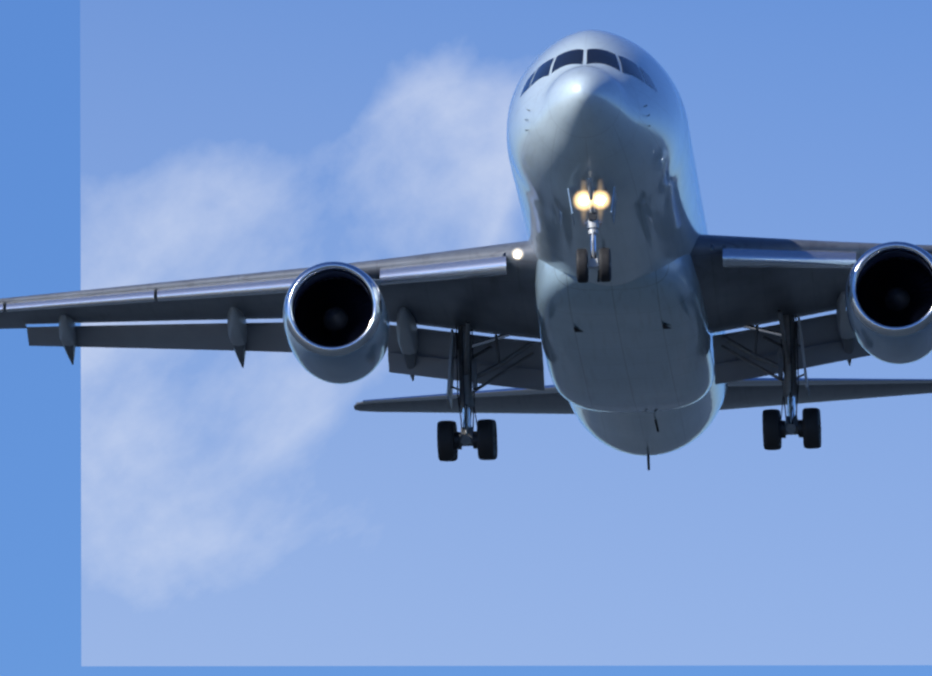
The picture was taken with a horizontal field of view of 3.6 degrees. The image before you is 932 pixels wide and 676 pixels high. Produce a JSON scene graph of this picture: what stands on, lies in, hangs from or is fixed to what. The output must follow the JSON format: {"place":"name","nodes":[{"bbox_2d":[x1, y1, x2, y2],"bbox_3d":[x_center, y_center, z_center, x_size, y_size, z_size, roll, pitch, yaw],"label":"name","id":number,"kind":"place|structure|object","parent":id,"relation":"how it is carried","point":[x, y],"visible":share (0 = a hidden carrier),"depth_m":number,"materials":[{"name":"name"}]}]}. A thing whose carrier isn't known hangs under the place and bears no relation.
{"place":"outdoors","nodes":[
{"label":"outdoors","id":0,"kind":"place"},
{"bbox_2d":[81,82,515,555],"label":"cloud","id":1,"kind":"structure","parent":0,"point":[489,178],"depth_m":2500.02,"materials":[{"name":"white"}]},
{"bbox_2d":[0,29,931,469],"bbox_3d":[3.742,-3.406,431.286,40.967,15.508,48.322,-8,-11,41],"label":"airplane","id":2,"kind":"object","parent":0,"point":[634,297],"visible":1,"depth_m":421.01,"materials":[{"name":"silver metal"}]},
{"bbox_2d":[578,196,595,209],"bbox_3d":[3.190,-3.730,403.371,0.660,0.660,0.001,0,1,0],"label":"landing light","id":3,"kind":"object","parent":2,"relation":"attached to","point":[582,198],"visible":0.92,"depth_m":403.37,"materials":[{"name":"white glass"}]},
{"bbox_2d":[596,193,604,210],"bbox_3d":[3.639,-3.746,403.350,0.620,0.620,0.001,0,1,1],"label":"landing light","id":4,"kind":"object","parent":2,"relation":"attached to","point":[598,199],"visible":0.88,"depth_m":403.35,"materials":[{"name":"white glass"}]},
{"bbox_2d":[0,0,931,675],"label":"sky","id":5,"kind":"structure","parent":0,"point":[282,134],"materials":[{"name":"blue"}]}
]}

